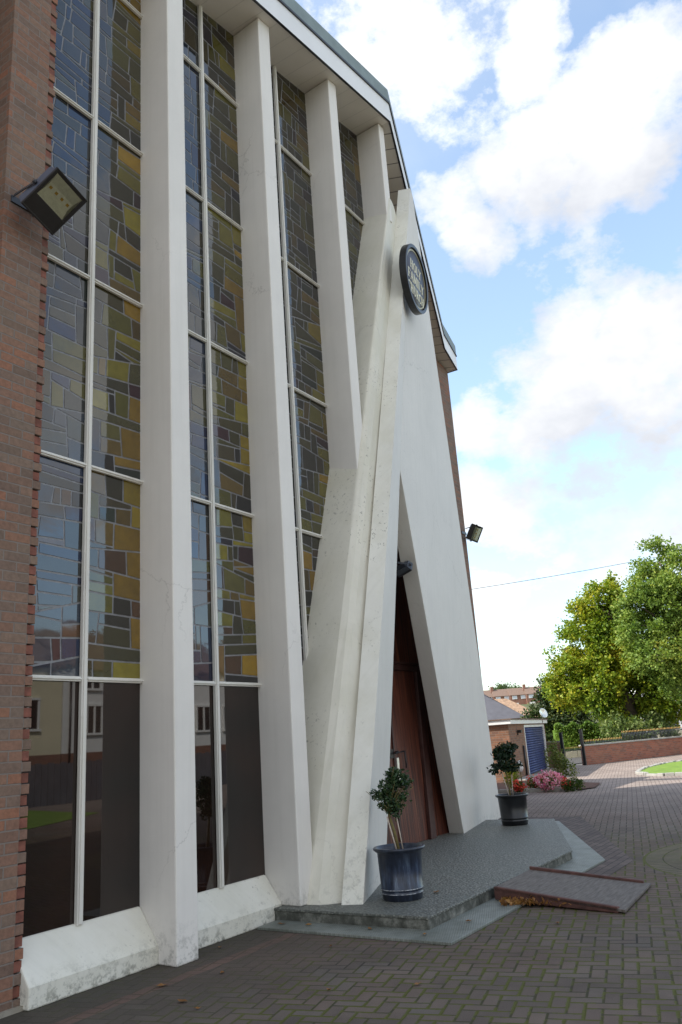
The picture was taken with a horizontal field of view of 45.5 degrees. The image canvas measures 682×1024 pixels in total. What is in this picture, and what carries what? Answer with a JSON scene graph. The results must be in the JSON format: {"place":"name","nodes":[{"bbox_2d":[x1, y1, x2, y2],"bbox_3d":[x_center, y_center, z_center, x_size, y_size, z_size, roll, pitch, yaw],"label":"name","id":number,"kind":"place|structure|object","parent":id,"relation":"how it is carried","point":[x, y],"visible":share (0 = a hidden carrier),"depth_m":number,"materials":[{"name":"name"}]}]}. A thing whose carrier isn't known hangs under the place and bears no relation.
{"place":"outdoors","nodes":[
{"label":"outdoors","id":0,"kind":"place"},
{"bbox_2d":[0,754,681,1023],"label":"paving","id":1,"kind":"structure","parent":0,"point":[532,964],"depth_m":5.69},
{"bbox_2d":[0,0,500,1018],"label":"church","id":2,"kind":"structure","parent":1,"relation":"on","point":[240,670],"depth_m":8.09,"materials":[{"name":"white paint"}]},
{"bbox_2d":[11,167,86,235],"bbox_3d":[-2.417,-2.547,6.671,0.542,0.489,0.444,-14,-18,31],"label":"floodlight","id":3,"kind":"object","parent":2,"relation":"attached to","point":[52,200],"visible":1,"depth_m":6.60,"materials":[{"name":"black metal"}]},
{"bbox_2d":[20,0,142,937],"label":"window","id":4,"kind":"structure","parent":2,"relation":"in","point":[82,846],"depth_m":6.93,"materials":[{"name":"glass"}]},
{"bbox_2d":[182,0,264,892],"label":"window","id":5,"kind":"structure","parent":2,"relation":"in","point":[228,782],"depth_m":8.47,"materials":[{"name":"glass"}]},
{"bbox_2d":[271,66,329,665],"bbox_3d":[-0.617,-2.198,10.231,0.056,8.638,1.440,-14,-18,31],"label":"window","id":6,"kind":"structure","parent":2,"relation":"in","point":[305,380],"depth_m":10.51,"materials":[{"name":"glass"}]},
{"bbox_2d":[338,121,364,299],"bbox_3d":[0.292,-3.042,12.069,0.050,6.692,0.760,-14,-18,31],"label":"window","id":7,"kind":"structure","parent":2,"relation":"in","point":[348,140],"depth_m":12.68,"materials":[{"name":"glass"}]},
{"bbox_2d":[396,561,412,577],"bbox_3d":[0.775,0.797,11.292,0.464,0.238,0.260,-4,-16,2],"label":"floodlight","id":8,"kind":"object","parent":2,"relation":"attached to","point":[404,568],"visible":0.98,"depth_m":11.23,"materials":[{"name":"grey metal"}]},
{"bbox_2d":[387,670,427,843],"bbox_3d":[0.706,3.422,11.384,0.127,2.405,1.790,-14,-18,31],"label":"door","id":9,"kind":"structure","parent":2,"relation":"in","point":[405,753],"depth_m":11.78,"materials":[{"name":"brown wood"}]},
{"bbox_2d":[399,244,427,314],"bbox_3d":[1.085,-3.549,12.451,0.259,1.064,1.060,-11,-17,22],"label":"round sign","id":10,"kind":"object","parent":2,"relation":"attached to","point":[413,279],"visible":1,"depth_m":12.32,"materials":[{"name":"metal"}]},
{"bbox_2d":[461,523,482,542],"bbox_3d":[2.893,0.484,17.924,0.510,0.429,0.291,-14,-18,31],"label":"floodlight","id":11,"kind":"object","parent":2,"relation":"attached to","point":[474,532],"visible":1,"depth_m":17.86,"materials":[{"name":"grey metal"}]},
{"bbox_2d":[274,819,571,929],"bbox_3d":[1.286,4.465,10.553,3.418,0.122,7.314,-14,-18,31],"label":"entrance step","id":12,"kind":"object","parent":1,"relation":"on","point":[470,869],"visible":0.57,"depth_m":8.67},
{"bbox_2d":[373,843,424,901],"bbox_3d":[0.562,3.385,7.637,0.496,0.455,0.496,-14,-18,31],"label":"plant pot","id":13,"kind":"object","parent":12,"relation":"on","point":[400,873],"visible":0.99,"depth_m":7.48,"materials":[{"name":"plastic"}]},
{"bbox_2d":[367,766,413,848],"bbox_3d":[0.504,2.845,7.796,0.418,0.781,0.363,-14,-18,31],"label":"potted shrub","id":14,"kind":"object","parent":13,"relation":"on","point":[388,794],"visible":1,"depth_m":7.79,"materials":[{"name":"green plant"}]},
{"bbox_2d":[495,793,527,825],"bbox_3d":[2.755,4.751,12.979,0.532,0.460,0.532,-14,-18,31],"label":"plant pot","id":15,"kind":"object","parent":12,"relation":"on","point":[513,810],"visible":1,"depth_m":12.81,"materials":[{"name":"black plastic"}]},
{"bbox_2d":[486,740,523,794],"bbox_3d":[2.648,4.144,13.129,0.552,0.903,0.520,-14,-18,31],"label":"potted shrub","id":16,"kind":"object","parent":15,"relation":"on","point":[503,754],"visible":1,"depth_m":13.12,"materials":[{"name":"plant"}]},
{"bbox_2d":[257,821,604,945],"bbox_3d":[1.915,4.463,10.514,2.918,0.022,9.067,-9,-17,17],"label":"step apron","id":17,"kind":"object","parent":1,"relation":"on","point":[458,928],"visible":0.56,"depth_m":7.01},
{"bbox_2d":[512,779,526,792],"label":"flowering plant","id":18,"kind":"object","parent":1,"relation":"on","point":[519,787],"visible":0.96,"depth_m":20.93,"materials":[{"name":"red plant"}]},
{"bbox_2d":[499,896,570,906],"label":"leaf litter","id":19,"kind":"object","parent":1,"relation":"on","point":[504,901],"visible":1,"depth_m":7.42,"materials":[{"name":"brown plant"}]},
{"bbox_2d":[498,787,576,792],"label":"bed kerb","id":20,"kind":"structure","parent":1,"relation":"on","point":[534,790],"depth_m":20.95,"materials":[{"name":"concrete"}]},
{"bbox_2d":[496,780,599,789],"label":"flower bed soil","id":21,"kind":"structure","parent":1,"relation":"on","point":[500,785],"depth_m":22.73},
{"bbox_2d":[502,768,519,787],"bbox_3d":[4.576,7.131,21.844,0.501,0.835,0.476,-14,-18,31],"label":"garden shrub","id":22,"kind":"object","parent":21,"relation":"on","point":[514,776],"visible":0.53,"depth_m":21.80,"materials":[{"name":"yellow plant"}]},
{"bbox_2d":[518,760,522,783],"bbox_3d":[4.752,6.967,21.429,0.170,0.800,0.170,-14,-18,31],"label":"garden ornament","id":23,"kind":"object","parent":21,"relation":"on","point":[521,769],"visible":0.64,"depth_m":21.42,"materials":[{"name":"white paint"}]},
{"bbox_2d":[526,774,537,788],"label":"flowering plant","id":24,"kind":"object","parent":21,"relation":"on","point":[531,784],"visible":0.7,"depth_m":21.46,"materials":[{"name":"green plant"}]},
{"bbox_2d":[532,773,547,787],"bbox_3d":[5.230,7.044,21.194,0.419,0.464,0.420,0,-16,-13],"label":"flowering plant","id":25,"kind":"object","parent":21,"relation":"on","point":[533,778],"visible":0.22,"depth_m":21.20,"materials":[{"name":"plant"}]},
{"bbox_2d":[535,770,563,790],"bbox_3d":[5.365,6.912,20.893,0.725,0.576,0.721,-14,-18,31],"label":"flowering plant","id":26,"kind":"object","parent":21,"relation":"on","point":[549,784],"visible":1,"depth_m":20.77,"materials":[{"name":"pink plant"}]},
{"bbox_2d":[543,738,579,786],"bbox_3d":[5.805,6.613,21.457,0.806,1.302,0.708,-14,-18,31],"label":"rose bush","id":27,"kind":"object","parent":21,"relation":"on","point":[556,758],"visible":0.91,"depth_m":21.38,"materials":[{"name":"green plant"}]},
{"bbox_2d":[566,777,584,790],"bbox_3d":[5.899,6.883,20.528,0.538,0.356,0.572,-2,-16,-7],"label":"ground cover shrub","id":28,"kind":"object","parent":21,"relation":"on","point":[578,784],"visible":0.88,"depth_m":20.43,"materials":[{"name":"green plant"}]},
{"bbox_2d":[546,741,562,767],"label":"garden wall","id":29,"kind":"structure","parent":1,"relation":"on","point":[557,742],"depth_m":33.38,"materials":[{"name":"brick"}]},
{"bbox_2d":[558,732,565,767],"bbox_3d":[9.003,9.654,32.979,0.140,1.385,0.140,-14,-18,31],"label":"gate post","id":30,"kind":"object","parent":1,"relation":"on","point":[561,741],"visible":0.7,"depth_m":33.00,"materials":[{"name":"black metal"}]},
{"bbox_2d":[565,747,583,764],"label":"metal gate","id":31,"kind":"structure","parent":30,"relation":"attached to","point":[574,752],"depth_m":33.34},
{"bbox_2d":[498,816,632,860],"bbox_3d":[3.628,4.958,12.645,1.943,0.001,6.371,-1,-16,-9],"label":"paving border","id":32,"kind":"object","parent":1,"relation":"on","point":[593,838],"visible":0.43,"depth_m":11.71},
{"bbox_2d":[561,777,570,791],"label":"flowering plant","id":33,"kind":"object","parent":1,"relation":"on","point":[565,784],"visible":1,"depth_m":20.36,"materials":[{"name":"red plant"}]},
{"bbox_2d":[494,866,650,912],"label":"wheelchair ramp","id":34,"kind":"structure","parent":1,"relation":"on","point":[593,892],"depth_m":7.67,"materials":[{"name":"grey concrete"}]},
{"bbox_2d":[578,729,586,764],"bbox_3d":[10.065,9.785,33.809,0.140,1.445,0.140,-14,-18,31],"label":"gate post","id":35,"kind":"object","parent":1,"relation":"on","point":[582,745],"visible":0.94,"depth_m":33.77,"materials":[{"name":"black metal"}]},
{"bbox_2d":[585,861,631,875],"bbox_3d":[2.894,3.969,8.989,0.310,0.001,1.470,-14,-18,31],"label":"paving border","id":36,"kind":"object","parent":1,"relation":"on","point":[607,868],"visible":0.6,"depth_m":9.15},
{"bbox_2d":[606,533,681,704],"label":"lime tree","id":37,"kind":"object","parent":1,"relation":"on","point":[657,593],"visible":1,"depth_m":39.31,"materials":[{"name":"green plant"}]},
{"bbox_2d":[635,760,681,775],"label":"lawn edging","id":38,"kind":"object","parent":1,"relation":"on","point":[638,771],"visible":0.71,"depth_m":24.43,"materials":[{"name":"concrete"}]},
{"bbox_2d":[295,0,681,691],"label":"sky","id":39,"kind":"structure","parent":0,"point":[540,140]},
{"bbox_2d":[484,694,523,719],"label":"house","id":40,"kind":"structure","parent":0,"point":[495,709],"depth_m":59.78,"materials":[{"name":"tile"}]},
{"bbox_2d":[495,699,540,716],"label":"house","id":41,"kind":"structure","parent":0,"point":[516,707],"depth_m":102.01,"materials":[{"name":"tile"}]},
{"bbox_2d":[488,718,549,780],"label":"garage","id":42,"kind":"structure","parent":0,"point":[530,742],"depth_m":28.46,"materials":[{"name":"brick"}]},
{"bbox_2d":[524,726,547,773],"bbox_3d":[7.457,9.076,31.211,0.084,1.699,4.750,-10,-17,20],"label":"roller door","id":43,"kind":"structure","parent":42,"relation":"in","point":[537,762],"depth_m":31.13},
{"bbox_2d":[540,708,547,722],"bbox_3d":[8.177,8.211,32.805,0.396,0.570,0.178,6,-19,-31],"label":"satellite dish","id":44,"kind":"object","parent":42,"relation":"attached to","point":[543,713],"visible":1,"depth_m":32.86,"materials":[{"name":"grey metal"}]},
{"bbox_2d":[521,703,598,723],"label":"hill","id":45,"kind":"structure","parent":0,"point":[526,705],"depth_m":269.90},
{"bbox_2d":[484,690,492,698],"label":"terraced house","id":46,"kind":"structure","parent":45,"relation":"on","point":[488,693],"depth_m":290.35,"materials":[{"name":"brick"}]},
{"bbox_2d":[490,687,509,699],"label":"terraced house","id":47,"kind":"structure","parent":45,"relation":"on","point":[500,694],"depth_m":288.59,"materials":[{"name":"brick"}]},
{"bbox_2d":[488,681,513,689],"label":"skyline tree","id":48,"kind":"object","parent":45,"relation":"on","point":[502,686],"visible":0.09,"depth_m":330.36,"materials":[{"name":"green plant"}]},
{"bbox_2d":[507,688,526,704],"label":"terraced house","id":49,"kind":"structure","parent":45,"relation":"on","point":[517,695],"depth_m":286.33,"materials":[{"name":"brick"}]},
{"bbox_2d":[522,684,540,703],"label":"terraced house","id":50,"kind":"structure","parent":45,"relation":"on","point":[529,691],"depth_m":285.88,"materials":[{"name":"brick"}]},
{"bbox_2d":[547,758,581,768],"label":"road","id":51,"kind":"structure","parent":0,"point":[579,760],"depth_m":38.03,"materials":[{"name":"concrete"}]},
{"bbox_2d":[518,672,598,740],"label":"yew tree","id":52,"kind":"object","parent":51,"relation":"on","point":[564,718],"visible":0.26,"depth_m":48.41,"materials":[{"name":"green plant"}]},
{"bbox_2d":[565,751,580,757],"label":"white barrier","id":53,"kind":"object","parent":51,"relation":"on","point":[575,755],"visible":0.21,"depth_m":42.92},
{"bbox_2d":[592,710,657,740],"bbox_3d":[13.848,10.647,39.730,2.853,1.994,2.295,-1,-16,-10],"label":"pale bush","id":54,"kind":"object","parent":51,"relation":"on","point":[617,726],"visible":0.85,"depth_m":39.43,"materials":[{"name":"green plant"}]},
{"bbox_2d":[639,709,681,738],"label":"pale bush","id":55,"kind":"object","parent":51,"relation":"on","point":[657,722],"visible":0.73,"depth_m":40.09,"materials":[{"name":"green plant"}]},
{"bbox_2d":[475,557,655,588],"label":"overhead wire","id":56,"kind":"object","parent":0,"point":[561,574],"visible":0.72,"depth_m":60.20,"materials":[{"name":"black metal"}]},
{"bbox_2d":[629,654,681,737],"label":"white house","id":57,"kind":"structure","parent":0,"point":[680,724],"depth_m":55.17,"materials":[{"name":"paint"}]},
{"bbox_2d":[641,761,681,773],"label":"lawn","id":58,"kind":"structure","parent":0,"point":[674,767],"depth_m":26.61,"materials":[{"name":"green plant"}]},
{"label":"ground","id":59,"kind":"structure","parent":0,"visible":0},
{"bbox_2d":[552,720,626,753],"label":"hedge","id":60,"kind":"object","parent":59,"relation":"on","point":[570,733],"visible":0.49,"depth_m":45.34,"materials":[{"name":"green plant"}]},
{"bbox_2d":[538,569,681,739],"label":"maple tree","id":61,"kind":"object","parent":59,"relation":"on","point":[592,666],"visible":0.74,"depth_m":41.59,"materials":[{"name":"green plant"}]},
{"bbox_2d":[579,736,681,764],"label":"boundary wall","id":62,"kind":"structure","parent":59,"relation":"on","point":[600,753],"depth_m":35.77,"materials":[{"name":"brick"}]},
{"bbox_2d":[584,727,681,744],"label":"iron railing","id":63,"kind":"object","parent":62,"relation":"on","point":[631,733],"visible":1,"depth_m":36.75,"materials":[{"name":"grey metal"}]}
]}

